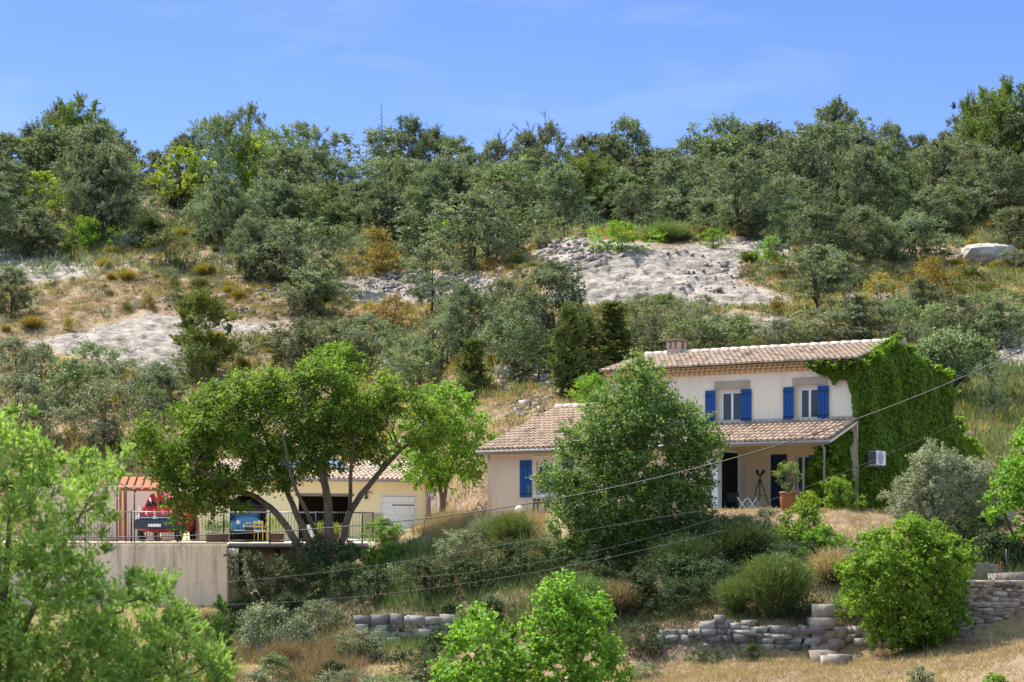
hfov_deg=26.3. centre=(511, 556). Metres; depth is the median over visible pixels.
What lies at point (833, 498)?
shrub
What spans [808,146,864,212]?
oak tree
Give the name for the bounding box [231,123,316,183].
oak tree
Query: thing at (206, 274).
broom shrub
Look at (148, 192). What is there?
oak tree
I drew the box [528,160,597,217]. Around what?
oak tree
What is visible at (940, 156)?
oak tree
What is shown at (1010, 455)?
shrub
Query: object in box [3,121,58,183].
oak tree
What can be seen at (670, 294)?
broom shrub
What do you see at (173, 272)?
shrub
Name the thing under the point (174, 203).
shrub
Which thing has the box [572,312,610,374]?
juniper
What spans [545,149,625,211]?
tree
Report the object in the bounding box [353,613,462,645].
stone wall
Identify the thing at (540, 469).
window
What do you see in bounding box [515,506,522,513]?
globe lamp
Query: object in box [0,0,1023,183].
sky
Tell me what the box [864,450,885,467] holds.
air conditioner
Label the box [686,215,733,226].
shrub
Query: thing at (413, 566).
shrub
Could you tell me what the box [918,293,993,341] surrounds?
shrub
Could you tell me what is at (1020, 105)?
oak tree
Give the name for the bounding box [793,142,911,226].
oak tree
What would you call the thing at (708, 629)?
ruined stone wall
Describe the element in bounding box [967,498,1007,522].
broom shrub
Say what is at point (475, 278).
loose stones
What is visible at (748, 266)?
shrub
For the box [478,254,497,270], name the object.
broom shrub
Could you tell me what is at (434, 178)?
oak tree
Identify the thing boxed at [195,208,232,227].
shrub
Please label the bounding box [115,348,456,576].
hackberry tree
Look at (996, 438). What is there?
meadow grass
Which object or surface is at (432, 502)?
gate
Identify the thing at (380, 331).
shrub
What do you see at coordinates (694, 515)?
shrub
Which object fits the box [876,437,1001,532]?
olive tree
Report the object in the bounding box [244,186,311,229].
oak tree
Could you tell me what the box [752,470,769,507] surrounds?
tripod
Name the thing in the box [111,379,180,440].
shrub
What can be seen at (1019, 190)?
oak tree
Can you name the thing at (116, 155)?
oak tree
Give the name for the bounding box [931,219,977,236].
shrub
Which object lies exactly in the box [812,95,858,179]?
oak tree
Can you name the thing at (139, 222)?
shrub
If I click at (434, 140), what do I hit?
oak tree
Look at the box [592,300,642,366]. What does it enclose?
juniper
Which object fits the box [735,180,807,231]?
oak tree
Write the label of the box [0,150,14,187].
oak tree
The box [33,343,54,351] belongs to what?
broom shrub
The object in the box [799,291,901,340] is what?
shrub
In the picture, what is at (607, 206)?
shrub
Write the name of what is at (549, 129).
dead tree
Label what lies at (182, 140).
oak tree
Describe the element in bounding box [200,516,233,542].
planter
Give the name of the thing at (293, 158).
oak tree
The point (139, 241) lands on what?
boulder
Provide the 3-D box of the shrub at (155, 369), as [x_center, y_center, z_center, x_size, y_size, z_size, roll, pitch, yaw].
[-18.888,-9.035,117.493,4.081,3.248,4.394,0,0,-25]
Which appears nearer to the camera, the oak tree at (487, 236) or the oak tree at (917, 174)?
the oak tree at (487, 236)
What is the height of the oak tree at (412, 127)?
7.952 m
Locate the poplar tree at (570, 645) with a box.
[423,567,639,681]
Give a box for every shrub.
[0,203,73,257]
[0,324,12,331]
[0,334,43,372]
[0,345,70,385]
[0,371,81,436]
[6,225,50,253]
[10,354,120,411]
[16,312,47,328]
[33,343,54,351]
[39,377,167,450]
[41,215,124,253]
[49,209,63,220]
[59,338,127,378]
[60,228,106,244]
[60,315,78,330]
[69,249,78,258]
[80,227,108,241]
[94,209,128,232]
[94,282,110,294]
[95,256,113,266]
[98,356,162,398]
[104,271,117,279]
[105,245,121,253]
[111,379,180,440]
[113,267,138,280]
[120,303,132,310]
[124,212,172,246]
[126,219,171,248]
[126,357,196,408]
[135,271,146,279]
[138,227,216,271]
[139,295,157,307]
[140,184,188,206]
[143,272,164,285]
[160,267,178,279]
[162,189,206,206]
[162,275,187,287]
[163,285,187,298]
[165,340,217,384]
[167,244,177,253]
[168,279,244,370]
[170,258,182,265]
[170,360,200,373]
[172,227,190,235]
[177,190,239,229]
[182,225,218,244]
[187,276,213,287]
[188,235,203,247]
[190,262,220,274]
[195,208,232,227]
[201,196,244,213]
[204,262,216,275]
[206,328,232,340]
[208,245,220,250]
[210,237,222,243]
[210,594,270,627]
[220,284,234,293]
[223,227,231,236]
[223,549,310,614]
[224,254,238,261]
[226,287,249,299]
[231,600,316,651]
[234,216,306,281]
[234,356,249,366]
[235,316,344,358]
[237,670,276,681]
[243,286,253,293]
[247,650,299,681]
[249,637,313,664]
[255,592,311,628]
[256,334,276,345]
[266,353,284,366]
[268,311,278,319]
[270,262,365,316]
[283,353,309,366]
[285,534,368,608]
[286,309,297,316]
[287,598,348,632]
[294,338,373,376]
[299,660,331,676]
[305,311,317,318]
[308,656,350,681]
[309,184,343,209]
[310,559,379,602]
[311,668,380,681]
[314,201,340,218]
[318,312,409,358]
[319,208,348,234]
[319,293,337,302]
[322,217,428,276]
[325,627,386,653]
[328,328,388,367]
[336,636,420,664]
[342,210,366,228]
[343,286,430,328]
[348,564,402,605]
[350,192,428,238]
[356,516,409,545]
[360,538,427,570]
[364,670,417,681]
[370,563,408,589]
[375,332,439,376]
[376,205,425,232]
[385,340,449,384]
[387,652,455,681]
[397,312,481,371]
[397,615,432,635]
[399,555,451,600]
[401,300,416,309]
[406,232,422,239]
[412,628,454,659]
[415,369,430,379]
[421,359,448,372]
[422,203,455,229]
[425,221,463,242]
[427,600,466,625]
[431,528,487,564]
[434,554,504,603]
[446,350,461,375]
[462,512,501,540]
[462,592,520,629]
[472,291,561,355]
[475,211,509,236]
[476,536,538,580]
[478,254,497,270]
[478,508,543,542]
[482,249,505,259]
[482,358,493,366]
[483,347,508,362]
[491,356,537,383]
[492,326,563,381]
[495,346,512,356]
[500,252,528,265]
[505,262,517,270]
[509,536,582,580]
[513,259,543,276]
[514,266,525,276]
[516,194,548,218]
[523,587,558,611]
[529,229,561,247]
[531,210,555,224]
[536,193,561,209]
[537,558,621,583]
[537,568,616,618]
[553,199,580,217]
[559,226,572,237]
[564,370,607,403]
[566,209,608,228]
[567,220,667,251]
[568,537,648,578]
[590,212,606,228]
[591,577,648,614]
[593,193,616,218]
[594,300,624,313]
[610,208,643,222]
[615,564,676,610]
[615,621,669,655]
[616,300,637,311]
[618,550,729,603]
[621,210,688,226]
[623,292,663,329]
[623,312,688,352]
[624,575,710,619]
[629,293,646,304]
[629,661,664,680]
[636,219,698,241]
[636,529,733,579]
[640,507,735,552]
[645,294,704,328]
[648,293,676,304]
[649,206,691,223]
[653,312,767,350]
[655,301,738,349]
[661,291,676,306]
[677,230,693,239]
[677,557,741,599]
[682,648,729,664]
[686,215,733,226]
[689,522,719,538]
[690,227,732,247]
[696,293,717,305]
[697,226,706,236]
[701,514,786,562]
[706,575,753,613]
[708,547,750,580]
[710,198,733,215]
[711,549,824,617]
[723,219,733,233]
[724,308,755,338]
[730,512,754,525]
[732,642,772,662]
[733,249,761,261]
[735,207,775,239]
[737,263,757,274]
[740,307,907,342]
[745,506,790,531]
[745,537,818,566]
[749,234,789,265]
[757,317,801,344]
[764,255,786,274]
[767,295,784,312]
[769,496,831,556]
[772,592,822,621]
[791,245,802,252]
[794,489,823,509]
[795,523,853,556]
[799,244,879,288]
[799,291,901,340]
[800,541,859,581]
[810,232,832,240]
[818,475,859,510]
[831,511,983,656]
[832,588,872,619]
[839,544,896,569]
[849,211,915,260]
[849,249,865,263]
[853,331,875,339]
[854,494,868,509]
[855,266,904,302]
[855,276,873,288]
[863,293,875,308]
[868,288,945,340]
[875,227,917,261]
[877,207,964,258]
[882,320,929,353]
[886,274,948,324]
[887,254,968,300]
[892,196,924,213]
[904,662,935,681]
[906,265,931,275]
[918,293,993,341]
[920,254,942,265]
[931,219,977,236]
[932,514,998,560]
[937,205,970,229]
[942,256,1010,300]
[945,257,969,267]
[946,268,975,276]
[948,284,1023,332]
[949,513,1023,548]
[951,297,1023,348]
[964,236,981,246]
[966,202,991,221]
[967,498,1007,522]
[970,527,1023,569]
[982,670,1008,681]
[984,219,1000,227]
[988,259,1007,268]
[995,447,1023,496]
[996,247,1023,268]
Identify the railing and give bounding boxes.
[38,511,383,542]
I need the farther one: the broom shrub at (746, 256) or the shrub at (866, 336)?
the broom shrub at (746, 256)
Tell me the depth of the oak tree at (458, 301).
117.36 m
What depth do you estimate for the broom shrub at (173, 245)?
156.16 m
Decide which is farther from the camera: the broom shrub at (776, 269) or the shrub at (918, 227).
the shrub at (918, 227)
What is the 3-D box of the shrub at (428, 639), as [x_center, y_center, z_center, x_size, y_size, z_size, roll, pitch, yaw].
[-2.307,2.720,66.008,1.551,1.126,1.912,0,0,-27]
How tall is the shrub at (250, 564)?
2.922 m
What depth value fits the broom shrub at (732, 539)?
66.04 m
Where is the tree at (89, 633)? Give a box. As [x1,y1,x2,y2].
[0,400,247,681]
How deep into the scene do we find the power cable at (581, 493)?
63.92 m
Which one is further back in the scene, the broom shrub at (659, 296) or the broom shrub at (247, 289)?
the broom shrub at (247, 289)
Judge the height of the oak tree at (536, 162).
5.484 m
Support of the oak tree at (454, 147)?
on the ground at (146, 331)
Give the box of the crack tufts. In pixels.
[14,233,1023,382]
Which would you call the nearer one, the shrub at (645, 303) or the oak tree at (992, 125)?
the shrub at (645, 303)
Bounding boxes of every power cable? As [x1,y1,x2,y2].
[5,349,1023,537]
[190,510,703,583]
[227,529,727,604]
[389,391,1022,578]
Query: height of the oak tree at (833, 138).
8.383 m
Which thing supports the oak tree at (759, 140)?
on the ground at (146, 331)
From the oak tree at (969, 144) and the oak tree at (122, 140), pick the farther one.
the oak tree at (122, 140)
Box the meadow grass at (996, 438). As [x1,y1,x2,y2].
[946,351,1023,478]
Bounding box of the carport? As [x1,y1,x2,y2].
[118,477,160,539]
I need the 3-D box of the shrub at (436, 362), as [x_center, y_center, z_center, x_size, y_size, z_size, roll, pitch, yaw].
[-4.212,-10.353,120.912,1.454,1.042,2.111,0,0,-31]
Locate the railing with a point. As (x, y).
(315, 512)
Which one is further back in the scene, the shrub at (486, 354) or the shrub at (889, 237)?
the shrub at (889, 237)
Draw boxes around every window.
[533,461,559,496]
[719,392,740,422]
[800,388,816,419]
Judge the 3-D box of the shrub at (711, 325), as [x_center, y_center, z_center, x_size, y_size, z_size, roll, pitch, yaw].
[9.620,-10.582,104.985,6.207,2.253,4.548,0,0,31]
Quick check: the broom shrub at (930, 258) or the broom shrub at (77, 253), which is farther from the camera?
the broom shrub at (77, 253)
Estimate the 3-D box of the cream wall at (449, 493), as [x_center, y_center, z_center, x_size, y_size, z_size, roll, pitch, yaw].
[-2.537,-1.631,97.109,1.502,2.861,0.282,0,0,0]
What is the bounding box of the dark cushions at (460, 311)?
[0,221,1023,500]
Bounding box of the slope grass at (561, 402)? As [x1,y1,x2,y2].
[437,365,1023,511]
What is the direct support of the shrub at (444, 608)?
on the ground at (146, 331)
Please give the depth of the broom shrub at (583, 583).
63.64 m
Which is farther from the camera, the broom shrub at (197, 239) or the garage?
the broom shrub at (197, 239)
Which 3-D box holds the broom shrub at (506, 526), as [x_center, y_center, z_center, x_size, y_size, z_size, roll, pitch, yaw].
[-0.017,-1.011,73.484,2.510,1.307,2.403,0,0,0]
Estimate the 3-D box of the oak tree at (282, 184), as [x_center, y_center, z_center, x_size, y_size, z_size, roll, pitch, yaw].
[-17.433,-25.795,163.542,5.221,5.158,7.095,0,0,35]
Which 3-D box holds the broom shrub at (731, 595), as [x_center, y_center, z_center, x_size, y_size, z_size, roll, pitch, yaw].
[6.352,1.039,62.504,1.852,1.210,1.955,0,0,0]
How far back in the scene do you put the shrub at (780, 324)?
104.38 m
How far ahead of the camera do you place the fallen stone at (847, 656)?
58.84 m
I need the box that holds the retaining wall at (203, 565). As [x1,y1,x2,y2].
[1,542,227,605]
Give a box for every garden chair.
[254,521,266,541]
[724,493,738,509]
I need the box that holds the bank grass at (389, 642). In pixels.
[371,510,590,660]
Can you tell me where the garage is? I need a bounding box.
[179,459,430,541]
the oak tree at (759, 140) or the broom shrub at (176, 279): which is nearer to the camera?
the broom shrub at (176, 279)
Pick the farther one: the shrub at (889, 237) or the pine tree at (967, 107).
the pine tree at (967, 107)
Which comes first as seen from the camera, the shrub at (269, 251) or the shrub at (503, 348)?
the shrub at (503, 348)
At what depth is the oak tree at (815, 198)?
161.94 m
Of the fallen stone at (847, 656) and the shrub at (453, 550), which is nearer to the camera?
the fallen stone at (847, 656)
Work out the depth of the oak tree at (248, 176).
173.13 m
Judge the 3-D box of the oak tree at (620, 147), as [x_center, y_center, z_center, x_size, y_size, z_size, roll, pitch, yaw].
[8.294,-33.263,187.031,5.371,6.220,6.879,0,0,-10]
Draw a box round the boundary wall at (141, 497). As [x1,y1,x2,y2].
[37,486,175,540]
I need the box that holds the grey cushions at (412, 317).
[0,225,1023,485]
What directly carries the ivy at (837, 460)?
attached to the house
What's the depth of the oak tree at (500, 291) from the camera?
118.12 m
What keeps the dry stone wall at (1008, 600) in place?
on the ground at (146, 331)
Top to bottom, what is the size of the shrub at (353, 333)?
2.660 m
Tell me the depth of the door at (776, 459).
76.64 m
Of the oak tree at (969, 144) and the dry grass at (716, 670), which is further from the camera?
the oak tree at (969, 144)
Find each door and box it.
[382,496,413,533]
[722,452,737,509]
[771,454,786,508]
[797,455,808,504]
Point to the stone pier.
(822, 615)
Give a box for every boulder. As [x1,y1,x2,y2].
[131,237,154,246]
[925,207,939,216]
[961,243,1016,265]
[987,572,1023,585]
[998,330,1012,339]
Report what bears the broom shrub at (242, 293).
on the ground at (146, 331)
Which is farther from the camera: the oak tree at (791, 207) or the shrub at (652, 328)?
the oak tree at (791, 207)
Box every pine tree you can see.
[38,91,120,186]
[949,89,982,147]
[960,73,1023,185]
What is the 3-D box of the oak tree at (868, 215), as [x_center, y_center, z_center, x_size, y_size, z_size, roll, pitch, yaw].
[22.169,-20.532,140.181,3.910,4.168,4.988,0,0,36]
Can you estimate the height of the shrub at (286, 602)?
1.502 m
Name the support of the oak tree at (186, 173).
on the ground at (146, 331)
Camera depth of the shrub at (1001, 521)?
69.70 m
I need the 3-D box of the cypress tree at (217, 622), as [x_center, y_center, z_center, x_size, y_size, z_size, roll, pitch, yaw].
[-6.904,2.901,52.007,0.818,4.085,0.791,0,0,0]
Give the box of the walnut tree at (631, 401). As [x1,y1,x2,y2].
[525,348,732,568]
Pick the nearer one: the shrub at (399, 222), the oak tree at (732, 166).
the oak tree at (732, 166)
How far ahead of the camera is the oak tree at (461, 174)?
174.66 m
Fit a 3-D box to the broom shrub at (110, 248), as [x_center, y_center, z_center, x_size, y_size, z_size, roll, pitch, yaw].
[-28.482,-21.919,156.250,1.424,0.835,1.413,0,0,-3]
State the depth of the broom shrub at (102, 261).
152.01 m
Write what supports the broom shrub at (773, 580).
on the ground at (146, 331)
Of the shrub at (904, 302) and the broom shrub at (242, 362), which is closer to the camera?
the shrub at (904, 302)
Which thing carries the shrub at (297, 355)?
on the ground at (146, 331)
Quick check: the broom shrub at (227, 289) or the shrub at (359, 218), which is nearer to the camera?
the broom shrub at (227, 289)
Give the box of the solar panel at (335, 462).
[329,460,347,468]
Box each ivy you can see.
[804,356,859,419]
[805,428,857,507]
[857,332,987,509]
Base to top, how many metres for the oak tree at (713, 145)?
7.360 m
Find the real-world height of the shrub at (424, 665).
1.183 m
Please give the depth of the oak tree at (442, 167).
174.85 m
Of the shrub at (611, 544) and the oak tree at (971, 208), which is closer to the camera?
the shrub at (611, 544)
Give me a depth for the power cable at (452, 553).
62.90 m
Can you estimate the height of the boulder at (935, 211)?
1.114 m
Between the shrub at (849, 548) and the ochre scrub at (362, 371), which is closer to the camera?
the shrub at (849, 548)
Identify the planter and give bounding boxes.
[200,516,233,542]
[265,511,287,542]
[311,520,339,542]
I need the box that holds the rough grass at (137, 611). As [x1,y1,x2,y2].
[3,595,243,681]
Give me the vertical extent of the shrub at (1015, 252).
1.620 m
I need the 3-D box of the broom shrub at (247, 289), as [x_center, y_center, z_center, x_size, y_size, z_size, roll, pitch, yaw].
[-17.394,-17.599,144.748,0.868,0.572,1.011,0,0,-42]
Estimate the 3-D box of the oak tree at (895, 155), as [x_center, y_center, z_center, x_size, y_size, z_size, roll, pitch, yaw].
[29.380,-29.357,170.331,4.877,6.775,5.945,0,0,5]
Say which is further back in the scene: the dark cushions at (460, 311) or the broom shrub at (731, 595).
the dark cushions at (460, 311)
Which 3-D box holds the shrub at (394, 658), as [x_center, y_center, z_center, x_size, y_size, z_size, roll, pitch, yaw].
[-3.834,3.110,64.973,2.829,1.555,1.377,0,0,0]
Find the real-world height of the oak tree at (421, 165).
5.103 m
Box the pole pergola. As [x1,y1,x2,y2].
[115,480,135,541]
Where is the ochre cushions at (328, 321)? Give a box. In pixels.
[0,219,1023,529]
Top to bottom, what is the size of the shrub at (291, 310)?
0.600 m
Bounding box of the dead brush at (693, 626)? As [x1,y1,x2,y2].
[595,590,766,663]
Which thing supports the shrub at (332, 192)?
on the ground at (146, 331)
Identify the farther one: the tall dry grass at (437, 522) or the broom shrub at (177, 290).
the broom shrub at (177, 290)
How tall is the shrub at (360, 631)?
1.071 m
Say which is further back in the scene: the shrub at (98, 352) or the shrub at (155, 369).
the shrub at (98, 352)
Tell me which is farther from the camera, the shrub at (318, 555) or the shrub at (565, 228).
the shrub at (565, 228)
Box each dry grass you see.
[0,213,1023,525]
[188,495,1023,681]
[405,498,550,559]
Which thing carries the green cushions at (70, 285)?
on the ground at (146, 331)
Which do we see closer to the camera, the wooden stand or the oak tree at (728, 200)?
the wooden stand
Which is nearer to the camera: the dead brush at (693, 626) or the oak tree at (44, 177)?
the dead brush at (693, 626)
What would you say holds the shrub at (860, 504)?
on the ground at (146, 331)
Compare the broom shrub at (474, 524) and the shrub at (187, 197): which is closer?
the broom shrub at (474, 524)
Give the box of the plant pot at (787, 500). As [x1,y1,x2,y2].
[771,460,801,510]
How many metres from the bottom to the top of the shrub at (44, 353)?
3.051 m
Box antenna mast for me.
[378,102,384,167]
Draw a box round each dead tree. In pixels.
[485,127,512,163]
[512,112,558,196]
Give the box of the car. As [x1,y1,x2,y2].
[133,491,194,539]
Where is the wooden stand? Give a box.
[533,498,549,512]
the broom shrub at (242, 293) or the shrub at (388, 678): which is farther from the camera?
the broom shrub at (242, 293)
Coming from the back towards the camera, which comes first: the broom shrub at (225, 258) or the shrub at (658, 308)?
the broom shrub at (225, 258)
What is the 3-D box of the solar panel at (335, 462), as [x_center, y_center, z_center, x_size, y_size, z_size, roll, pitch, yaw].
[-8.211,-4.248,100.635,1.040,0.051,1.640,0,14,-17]
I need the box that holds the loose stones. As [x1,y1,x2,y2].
[103,232,1022,416]
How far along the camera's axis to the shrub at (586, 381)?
96.40 m
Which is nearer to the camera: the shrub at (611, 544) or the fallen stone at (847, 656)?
the fallen stone at (847, 656)
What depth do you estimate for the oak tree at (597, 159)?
175.13 m
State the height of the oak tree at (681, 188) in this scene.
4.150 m
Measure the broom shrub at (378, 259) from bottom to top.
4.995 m
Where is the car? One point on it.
(153, 522)
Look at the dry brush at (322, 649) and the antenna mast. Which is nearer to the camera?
the dry brush at (322, 649)
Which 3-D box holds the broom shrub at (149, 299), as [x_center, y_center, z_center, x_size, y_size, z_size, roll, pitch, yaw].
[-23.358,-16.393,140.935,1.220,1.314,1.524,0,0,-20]
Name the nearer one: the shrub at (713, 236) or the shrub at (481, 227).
the shrub at (713, 236)
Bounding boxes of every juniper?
[451,336,493,406]
[539,299,598,398]
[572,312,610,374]
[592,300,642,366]
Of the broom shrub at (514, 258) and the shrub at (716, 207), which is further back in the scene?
the shrub at (716, 207)
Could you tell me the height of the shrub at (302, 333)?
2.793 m
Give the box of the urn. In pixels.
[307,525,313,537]
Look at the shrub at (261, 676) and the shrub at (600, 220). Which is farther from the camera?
the shrub at (600, 220)
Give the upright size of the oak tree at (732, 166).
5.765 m
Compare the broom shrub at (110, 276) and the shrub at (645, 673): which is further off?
the broom shrub at (110, 276)
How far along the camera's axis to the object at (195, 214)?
165.01 m
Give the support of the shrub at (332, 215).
on the ground at (146, 331)
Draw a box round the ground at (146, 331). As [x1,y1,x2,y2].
[0,183,1023,681]
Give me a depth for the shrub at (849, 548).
64.43 m
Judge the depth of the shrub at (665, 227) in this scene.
145.07 m
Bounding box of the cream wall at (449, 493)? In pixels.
[438,488,453,510]
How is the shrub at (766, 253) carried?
on the ground at (146, 331)
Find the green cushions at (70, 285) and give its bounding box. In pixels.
[0,221,1023,485]
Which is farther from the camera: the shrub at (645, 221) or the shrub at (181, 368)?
the shrub at (645, 221)
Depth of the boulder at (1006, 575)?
61.13 m
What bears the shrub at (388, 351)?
on the ground at (146, 331)
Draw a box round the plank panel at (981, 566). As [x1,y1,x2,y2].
[971,562,1002,579]
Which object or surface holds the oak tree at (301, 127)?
on the ground at (146, 331)
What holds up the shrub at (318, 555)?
on the ground at (146, 331)
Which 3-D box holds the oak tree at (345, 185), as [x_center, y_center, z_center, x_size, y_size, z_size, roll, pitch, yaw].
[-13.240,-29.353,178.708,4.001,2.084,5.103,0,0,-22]
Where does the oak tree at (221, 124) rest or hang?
on the ground at (146, 331)
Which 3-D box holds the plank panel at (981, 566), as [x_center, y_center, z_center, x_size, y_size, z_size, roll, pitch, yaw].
[13.447,0.570,62.040,0.920,0.860,0.080,0,0,0]
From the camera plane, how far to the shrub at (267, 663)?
62.39 m
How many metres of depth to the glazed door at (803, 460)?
76.19 m
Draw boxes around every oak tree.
[0,127,83,192]
[0,130,43,190]
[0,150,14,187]
[0,156,62,221]
[0,182,41,248]
[0,266,39,314]
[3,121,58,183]
[9,170,87,215]
[18,119,147,201]
[29,100,75,181]
[37,113,137,176]
[40,138,140,229]
[66,138,144,239]
[77,165,173,224]
[105,124,140,170]
[117,138,148,188]
[128,142,219,210]
[135,149,177,192]
[161,132,211,188]
[179,112,241,182]
[184,169,265,244]
[190,111,265,196]
[205,135,302,205]
[211,100,285,177]
[224,212,274,275]
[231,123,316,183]
[232,174,312,229]
[234,215,376,290]
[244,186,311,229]
[251,145,330,208]
[257,118,350,183]
[258,180,348,230]
[298,146,342,200]
[319,200,356,229]
[320,125,435,185]
[322,159,358,191]
[326,179,400,220]
[328,184,353,200]
[347,152,430,209]
[354,178,408,234]
[376,113,431,188]
[385,157,447,209]
[385,186,589,272]
[390,185,447,230]
[396,244,471,314]
[404,168,459,224]
[412,158,465,211]
[414,122,453,170]
[426,278,500,360]
[430,134,476,185]
[430,151,473,212]
[447,167,475,213]
[453,151,490,176]
[460,160,500,211]
[461,154,563,213]
[463,145,606,207]
[464,160,531,207]
[471,275,525,345]
[472,137,515,166]
[476,178,549,234]
[505,128,543,189]
[507,256,600,358]
[518,119,577,167]
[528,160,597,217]
[531,160,594,230]
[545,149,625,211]
[560,131,627,189]
[575,153,618,215]
[576,168,658,220]
[581,130,639,190]
[595,152,698,213]
[599,113,653,181]
[603,181,665,222]
[625,145,688,173]
[625,153,732,223]
[649,177,703,222]
[651,145,689,195]
[653,153,807,234]
[655,175,714,204]
[659,149,743,215]
[676,111,768,178]
[676,134,719,189]
[683,131,776,214]
[701,143,786,204]
[706,189,763,227]
[726,121,766,176]
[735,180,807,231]
[739,119,792,158]
[749,243,892,310]
[758,176,841,228]
[759,153,814,188]
[760,114,860,206]
[762,123,842,180]
[766,199,822,243]
[766,200,872,265]
[780,145,824,199]
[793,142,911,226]
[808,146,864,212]
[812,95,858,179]
[816,114,891,184]
[830,204,891,261]
[832,127,906,200]
[856,162,913,222]
[867,136,919,211]
[876,118,912,198]
[893,157,950,202]
[899,184,965,226]
[902,136,989,207]
[904,131,931,186]
[905,137,949,179]
[912,138,1012,198]
[912,324,1007,397]
[914,128,972,187]
[921,184,979,218]
[925,146,1023,224]
[926,101,1010,175]
[927,114,1000,182]
[938,144,1017,217]
[958,83,1019,126]
[959,111,1023,196]
[968,354,1020,416]
[976,116,1023,150]
[977,205,1023,256]
[994,152,1023,218]
[1007,94,1023,184]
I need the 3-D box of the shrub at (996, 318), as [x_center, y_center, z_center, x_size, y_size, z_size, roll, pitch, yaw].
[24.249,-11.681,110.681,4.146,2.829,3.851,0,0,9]
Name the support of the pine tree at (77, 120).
on the ground at (146, 331)
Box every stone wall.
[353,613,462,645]
[656,615,758,647]
[735,620,825,652]
[828,625,868,649]
[946,580,1023,638]
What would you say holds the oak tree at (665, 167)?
on the ground at (146, 331)
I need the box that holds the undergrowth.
[0,173,1023,279]
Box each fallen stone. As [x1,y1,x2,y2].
[808,650,838,662]
[820,655,844,665]
[828,654,852,663]
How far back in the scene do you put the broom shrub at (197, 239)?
158.89 m
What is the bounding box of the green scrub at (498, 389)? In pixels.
[0,209,1023,538]
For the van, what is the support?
in the garage
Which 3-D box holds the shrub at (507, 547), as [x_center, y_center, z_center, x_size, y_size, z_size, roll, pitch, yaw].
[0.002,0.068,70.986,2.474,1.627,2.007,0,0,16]
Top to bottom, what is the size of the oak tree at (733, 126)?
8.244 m
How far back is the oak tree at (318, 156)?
177.27 m
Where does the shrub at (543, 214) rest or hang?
on the ground at (146, 331)
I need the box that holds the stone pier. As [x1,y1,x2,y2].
[807,604,837,651]
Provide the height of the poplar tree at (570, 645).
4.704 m
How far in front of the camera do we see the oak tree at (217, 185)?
159.67 m
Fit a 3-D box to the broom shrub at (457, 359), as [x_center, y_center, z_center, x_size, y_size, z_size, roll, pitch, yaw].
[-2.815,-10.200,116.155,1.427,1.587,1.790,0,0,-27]
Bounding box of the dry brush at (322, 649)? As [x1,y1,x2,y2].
[206,608,375,681]
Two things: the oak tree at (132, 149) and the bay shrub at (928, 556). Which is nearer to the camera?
the bay shrub at (928, 556)
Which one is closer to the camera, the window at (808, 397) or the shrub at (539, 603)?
the shrub at (539, 603)
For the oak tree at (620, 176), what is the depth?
169.56 m
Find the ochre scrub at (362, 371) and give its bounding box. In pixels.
[0,211,1023,509]
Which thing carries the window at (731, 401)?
in the house
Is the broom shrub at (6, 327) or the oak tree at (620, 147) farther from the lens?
the oak tree at (620, 147)
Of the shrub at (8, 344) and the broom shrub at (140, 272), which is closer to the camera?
the shrub at (8, 344)
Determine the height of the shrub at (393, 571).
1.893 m
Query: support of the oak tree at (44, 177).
on the ground at (146, 331)
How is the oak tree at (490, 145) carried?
on the ground at (146, 331)
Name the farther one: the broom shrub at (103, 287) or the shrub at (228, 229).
the shrub at (228, 229)
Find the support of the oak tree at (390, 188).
on the ground at (146, 331)
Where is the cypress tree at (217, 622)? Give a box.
[207,593,236,681]
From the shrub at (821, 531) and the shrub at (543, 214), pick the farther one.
the shrub at (543, 214)
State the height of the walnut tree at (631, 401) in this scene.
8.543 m
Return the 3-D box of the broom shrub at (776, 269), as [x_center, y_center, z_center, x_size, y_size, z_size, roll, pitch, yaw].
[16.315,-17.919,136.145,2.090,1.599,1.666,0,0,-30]
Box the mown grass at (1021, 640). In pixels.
[623,584,1023,681]
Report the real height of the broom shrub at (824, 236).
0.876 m
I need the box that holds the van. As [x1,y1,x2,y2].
[230,500,264,538]
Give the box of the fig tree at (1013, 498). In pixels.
[977,418,1023,566]
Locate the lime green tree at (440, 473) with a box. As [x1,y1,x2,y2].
[388,377,502,512]
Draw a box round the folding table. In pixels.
[736,497,763,508]
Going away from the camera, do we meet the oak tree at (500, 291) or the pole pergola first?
the pole pergola
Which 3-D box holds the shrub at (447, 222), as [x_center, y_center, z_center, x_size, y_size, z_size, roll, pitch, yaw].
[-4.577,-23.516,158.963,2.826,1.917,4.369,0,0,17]
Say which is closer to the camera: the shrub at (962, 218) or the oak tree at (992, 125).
the shrub at (962, 218)
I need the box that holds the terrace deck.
[227,543,368,595]
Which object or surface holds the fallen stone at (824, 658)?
on the ground at (146, 331)
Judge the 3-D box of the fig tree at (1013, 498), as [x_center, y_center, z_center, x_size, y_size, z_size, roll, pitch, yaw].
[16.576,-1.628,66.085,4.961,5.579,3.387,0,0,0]
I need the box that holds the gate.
[426,489,437,520]
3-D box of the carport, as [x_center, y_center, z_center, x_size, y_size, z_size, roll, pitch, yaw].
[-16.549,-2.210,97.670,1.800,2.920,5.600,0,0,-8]
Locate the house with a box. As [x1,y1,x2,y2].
[475,338,955,512]
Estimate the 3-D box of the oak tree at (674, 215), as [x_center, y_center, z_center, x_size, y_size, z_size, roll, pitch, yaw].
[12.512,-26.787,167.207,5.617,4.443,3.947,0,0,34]

